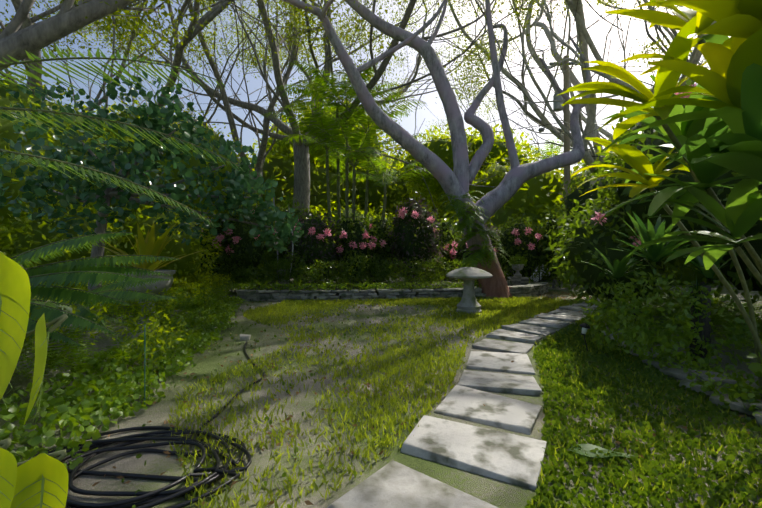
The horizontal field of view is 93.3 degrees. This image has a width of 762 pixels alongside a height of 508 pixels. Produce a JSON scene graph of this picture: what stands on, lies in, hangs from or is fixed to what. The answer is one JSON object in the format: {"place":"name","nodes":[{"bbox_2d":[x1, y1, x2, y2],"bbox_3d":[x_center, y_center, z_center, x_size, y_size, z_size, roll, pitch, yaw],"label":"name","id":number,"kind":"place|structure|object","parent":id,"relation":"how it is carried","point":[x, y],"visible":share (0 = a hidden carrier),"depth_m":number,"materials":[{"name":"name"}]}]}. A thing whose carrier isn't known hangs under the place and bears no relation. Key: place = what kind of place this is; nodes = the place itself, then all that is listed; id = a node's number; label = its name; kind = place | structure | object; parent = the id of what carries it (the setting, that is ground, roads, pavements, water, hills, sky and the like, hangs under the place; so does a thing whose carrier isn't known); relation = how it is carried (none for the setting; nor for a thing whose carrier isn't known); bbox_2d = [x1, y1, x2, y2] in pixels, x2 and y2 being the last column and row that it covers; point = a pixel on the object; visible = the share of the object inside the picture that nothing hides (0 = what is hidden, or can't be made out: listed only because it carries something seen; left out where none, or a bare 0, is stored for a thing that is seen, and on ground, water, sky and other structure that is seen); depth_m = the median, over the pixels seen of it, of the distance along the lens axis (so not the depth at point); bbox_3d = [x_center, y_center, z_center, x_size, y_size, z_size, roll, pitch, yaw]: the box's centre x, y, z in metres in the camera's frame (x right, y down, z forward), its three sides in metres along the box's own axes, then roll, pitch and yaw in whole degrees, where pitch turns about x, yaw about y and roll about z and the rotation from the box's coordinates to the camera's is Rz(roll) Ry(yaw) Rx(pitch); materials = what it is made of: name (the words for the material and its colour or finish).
{"place":"outdoors","nodes":[
{"label":"outdoors","id":0,"kind":"place"},
{"bbox_2d":[255,171,296,208],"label":"dracaena leaves","id":1,"kind":"object","parent":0,"point":[287,198],"visible":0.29,"depth_m":13.45,"materials":[{"name":"green plant"}]},
{"bbox_2d":[245,278,478,291],"bbox_3d":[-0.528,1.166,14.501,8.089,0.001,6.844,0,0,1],"label":"plants","id":2,"kind":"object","parent":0,"point":[362,282],"depth_m":13.32,"materials":[{"name":"green plant"}]},
{"bbox_2d":[205,250,477,286],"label":"shrubs","id":3,"kind":"object","parent":2,"relation":"on","point":[248,273],"visible":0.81,"depth_m":12.85,"materials":[{"name":"green plant"}]},
{"bbox_2d":[233,272,474,285],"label":"ferns","id":4,"kind":"object","parent":2,"relation":"on","point":[330,281],"visible":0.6,"depth_m":12.32,"materials":[{"name":"green plant"}]},
{"bbox_2d":[0,0,729,177],"label":"sky","id":5,"kind":"structure","parent":0,"point":[637,31],"materials":[{"name":"white"}]},
{"bbox_2d":[0,273,761,507],"bbox_3d":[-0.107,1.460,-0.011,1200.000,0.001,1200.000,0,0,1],"label":"ground","id":6,"kind":"structure","parent":0,"point":[498,493],"depth_m":3.29,"materials":[{"name":"green plant"}]},
{"bbox_2d":[0,57,239,466],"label":"stems","id":7,"kind":"object","parent":6,"relation":"on","point":[5,444],"visible":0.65,"depth_m":3.49,"materials":[{"name":"green plant"}]},
{"bbox_2d":[0,253,67,507],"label":"leaves","id":8,"kind":"object","parent":7,"relation":"on","point":[15,290],"visible":0.98,"depth_m":1.23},
{"bbox_2d":[0,296,65,507],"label":"leaf veins","id":9,"kind":"object","parent":8,"relation":"attached to","point":[43,478],"visible":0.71,"depth_m":1.22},
{"bbox_2d":[0,44,244,346],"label":"fronds","id":10,"kind":"object","parent":7,"relation":"on","point":[94,278],"visible":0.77,"depth_m":3.67,"materials":[{"name":"green plant"}]},
{"bbox_2d":[0,292,245,469],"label":"ground cover","id":11,"kind":"object","parent":6,"relation":"on","point":[107,385],"visible":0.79,"depth_m":3.45,"materials":[{"name":"green plant"}]},
{"bbox_2d":[0,66,252,301],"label":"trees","id":12,"kind":"object","parent":6,"relation":"on","point":[9,237],"visible":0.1,"depth_m":9.25,"materials":[{"name":"green plant"}]},
{"bbox_2d":[0,80,239,289],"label":"bush","id":13,"kind":"object","parent":12,"relation":"on","point":[19,184],"visible":0.25,"depth_m":9.30,"materials":[{"name":"green plant"}]},
{"bbox_2d":[13,279,240,379],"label":"ferns","id":14,"kind":"object","parent":6,"relation":"on","point":[63,359],"visible":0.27,"depth_m":4.35,"materials":[{"name":"green plant"}]},
{"bbox_2d":[25,272,236,362],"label":"shrubs","id":15,"kind":"object","parent":6,"relation":"on","point":[153,325],"visible":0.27,"depth_m":4.83,"materials":[{"name":"green plant"}]},
{"bbox_2d":[144,325,144,404],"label":"plant stakes","id":16,"kind":"object","parent":6,"relation":"on","point":[144,364],"visible":0.33,"depth_m":3.40,"materials":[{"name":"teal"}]},
{"bbox_2d":[27,341,264,507],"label":"garden hose","id":17,"kind":"object","parent":6,"relation":"on","point":[146,499],"visible":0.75,"depth_m":2.40,"materials":[{"name":"black rubber"}]},
{"bbox_2d":[0,72,303,330],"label":"tree","id":18,"kind":"object","parent":6,"relation":"on","point":[237,181],"depth_m":6.78,"materials":[{"name":"green plant"}]},
{"bbox_2d":[256,198,292,282],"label":"dracaena canes","id":19,"kind":"object","parent":6,"relation":"on","point":[277,236],"visible":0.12,"depth_m":13.35,"materials":[{"name":"plant"}]},
{"bbox_2d":[120,264,523,338],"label":"garden ornaments","id":20,"kind":"object","parent":6,"relation":"on","point":[468,302],"visible":0.62,"depth_m":8.55,"materials":[{"name":"stone"}]},
{"bbox_2d":[98,219,203,270],"bbox_3d":[-4.299,-0.160,6.549,1.757,1.061,1.390,0,0,1],"label":"yellow bromeliad","id":21,"kind":"object","parent":20,"relation":"on","point":[148,245],"visible":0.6,"depth_m":6.29,"materials":[{"name":"plant"}]},
{"bbox_2d":[274,254,527,269],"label":"urn plants","id":22,"kind":"object","parent":20,"relation":"on","point":[514,260],"visible":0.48,"depth_m":13.89,"materials":[{"name":"green plant"}]},
{"bbox_2d":[0,0,707,218],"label":"trees","id":23,"kind":"object","parent":6,"relation":"on","point":[20,33],"depth_m":16.89,"materials":[{"name":"plant"}]},
{"bbox_2d":[1,110,726,284],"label":"hedge","id":24,"kind":"object","parent":6,"relation":"on","point":[534,189],"visible":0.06,"depth_m":22.78,"materials":[{"name":"green plant"}]},
{"bbox_2d":[1,96,721,284],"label":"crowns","id":25,"kind":"object","parent":24,"relation":"on","point":[518,146],"visible":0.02,"depth_m":24.58,"materials":[{"name":"green plant"}]},
{"bbox_2d":[235,276,549,300],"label":"stone wall","id":26,"kind":"structure","parent":6,"relation":"on","point":[519,286],"depth_m":11.36,"materials":[{"name":"grey stone"}]},
{"bbox_2d":[212,281,481,290],"bbox_3d":[-1.346,1.034,11.674,10.090,0.313,0.935,0,0,-4],"label":"edging","id":27,"kind":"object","parent":26,"relation":"on","point":[340,286],"depth_m":11.52,"materials":[{"name":"grey stone"}]},
{"bbox_2d":[285,193,500,282],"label":"purple hedge leaves","id":28,"kind":"object","parent":6,"relation":"on","point":[335,237],"visible":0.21,"depth_m":13.95,"materials":[{"name":"plant"}]},
{"bbox_2d":[261,59,586,281],"bbox_3d":[7.528,-4.384,22.447,14.528,11.736,27.362,0,0,35],"label":"bamboo","id":29,"kind":"object","parent":6,"relation":"on","point":[359,115],"depth_m":14.99,"materials":[{"name":"green plant"}]},
{"bbox_2d":[91,291,760,504],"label":"leaf litter","id":30,"kind":"object","parent":6,"relation":"on","point":[307,502],"visible":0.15,"depth_m":3.38,"materials":[{"name":"brown plant"}]},
{"bbox_2d":[282,0,590,298],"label":"gumbo limbo tree","id":31,"kind":"object","parent":6,"relation":"on","point":[458,179],"visible":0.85,"depth_m":12.12,"materials":[{"name":"grey plant"}]},
{"bbox_2d":[297,0,592,73],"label":"tree leaves","id":32,"kind":"object","parent":31,"relation":"attached to","point":[475,16],"visible":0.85,"depth_m":12.64,"materials":[{"name":"green plant"}]},
{"bbox_2d":[436,191,511,268],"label":"epiphyte ferns","id":33,"kind":"object","parent":31,"relation":"attached to","point":[475,257],"visible":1,"depth_m":11.24,"materials":[{"name":"green plant"}]},
{"bbox_2d":[118,297,761,507],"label":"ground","id":34,"kind":"structure","parent":6,"relation":"on","point":[722,495],"depth_m":2.83,"materials":[{"name":"green plant"}]},
{"bbox_2d":[579,323,590,350],"bbox_3d":[2.991,1.238,5.273,0.146,0.447,0.146,0,0,1],"label":"solar light","id":35,"kind":"object","parent":34,"relation":"on","point":[584,325],"visible":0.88,"depth_m":5.25,"materials":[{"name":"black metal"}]},
{"bbox_2d":[582,327,587,333],"bbox_3d":[2.985,1.122,5.273,0.086,0.102,0.080,0,0,1],"label":"solar light lens","id":36,"kind":"object","parent":35,"relation":"attached to","point":[584,330],"visible":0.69,"depth_m":5.25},
{"bbox_2d":[222,0,715,180],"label":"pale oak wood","id":37,"kind":"object","parent":6,"relation":"on","point":[585,39],"visible":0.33,"depth_m":18.50,"materials":[{"name":"plant"}]},
{"bbox_2d":[327,297,615,507],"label":"path slabs","id":38,"kind":"structure","parent":6,"relation":"on","point":[514,459],"depth_m":2.78,"materials":[{"name":"grey stone"}]},
{"bbox_2d":[240,329,761,426],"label":"edging stones","id":39,"kind":"object","parent":6,"relation":"on","point":[679,374],"visible":0.35,"depth_m":3.82,"materials":[{"name":"grey stone"}]},
{"bbox_2d":[504,265,549,281],"bbox_3d":[6.819,0.776,19.884,4.350,1.352,1.940,0,0,1],"label":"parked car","id":40,"kind":"object","parent":6,"relation":"on","point":[536,279],"visible":0.1,"depth_m":18.89,"materials":[{"name":"white paint"}]},
{"bbox_2d":[505,260,581,288],"bbox_3d":[7.212,0.811,16.373,0.050,1.302,3.921,0,0,-30],"label":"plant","id":41,"kind":"object","parent":6,"relation":"on","point":[548,280],"visible":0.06,"depth_m":16.24,"materials":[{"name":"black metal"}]},
{"bbox_2d":[563,55,570,207],"bbox_3d":[10.234,-4.693,19.751,0.418,12.309,0.380,0,0,1],"label":"utility pole","id":42,"kind":"object","parent":6,"relation":"on","point":[566,112],"visible":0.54,"depth_m":19.62,"materials":[{"name":"brown wood"}]},
{"bbox_2d":[195,60,709,200],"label":"wires","id":43,"kind":"object","parent":42,"relation":"attached to","point":[498,131],"visible":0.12,"depth_m":20.79,"materials":[{"name":"black"}]},
{"bbox_2d":[538,62,575,141],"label":"pole fittings","id":44,"kind":"object","parent":42,"relation":"attached to","point":[557,107],"visible":0.77,"depth_m":19.63,"materials":[{"name":"grey metal"}]},
{"bbox_2d":[569,444,633,457],"bbox_3d":[1.574,1.419,2.569,0.420,0.033,0.154,0,0,16],"label":"fallen leaf","id":45,"kind":"object","parent":6,"relation":"on","point":[587,447],"visible":0.79,"depth_m":2.58,"materials":[{"name":"green plant"}]},
{"bbox_2d":[545,79,761,315],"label":"dark shrub","id":46,"kind":"object","parent":6,"relation":"on","point":[604,204],"visible":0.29,"depth_m":6.66,"materials":[{"name":"green plant"}]},
{"bbox_2d":[591,83,695,246],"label":"flowers","id":47,"kind":"object","parent":46,"relation":"on","point":[598,216],"visible":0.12,"depth_m":6.20,"materials":[{"name":"pink plant"}]},
{"bbox_2d":[630,285,710,362],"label":"wood posts","id":48,"kind":"object","parent":6,"relation":"on","point":[706,331],"visible":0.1,"depth_m":4.81,"materials":[{"name":"brown wood"}]},
{"bbox_2d":[581,263,761,415],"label":"shrub","id":49,"kind":"object","parent":6,"relation":"on","point":[627,324],"visible":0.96,"depth_m":4.49,"materials":[{"name":"green plant"}]},
{"bbox_2d":[581,211,755,321],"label":"bromeliads","id":50,"kind":"object","parent":49,"relation":"on","point":[656,252],"visible":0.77,"depth_m":4.57,"materials":[{"name":"green plant"}]},
{"bbox_2d":[618,288,761,357],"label":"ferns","id":51,"kind":"object","parent":6,"relation":"on","point":[717,300],"visible":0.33,"depth_m":6.32,"materials":[{"name":"green plant"}]},
{"bbox_2d":[649,39,761,399],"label":"stems","id":52,"kind":"object","parent":6,"relation":"on","point":[751,320],"visible":0.56,"depth_m":3.04,"materials":[{"name":"green plant"}]},
{"bbox_2d":[556,0,761,197],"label":"leaves","id":53,"kind":"object","parent":52,"relation":"attached to","point":[736,53],"visible":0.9,"depth_m":2.11,"materials":[{"name":"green plant"}]},
{"bbox_2d":[592,34,761,269],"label":"leaves","id":54,"kind":"object","parent":52,"relation":"on","point":[712,149],"visible":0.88,"depth_m":2.17,"materials":[{"name":"green plant"}]},
{"bbox_2d":[185,190,576,291],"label":"hedges","id":55,"kind":"object","parent":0,"point":[315,249],"visible":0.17,"depth_m":14.06,"materials":[{"name":"green plant"}]},
{"bbox_2d":[167,295,761,507],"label":"grass","id":56,"kind":"structure","parent":0,"point":[489,309],"depth_m":3.88,"materials":[{"name":"green plant"}]}
]}

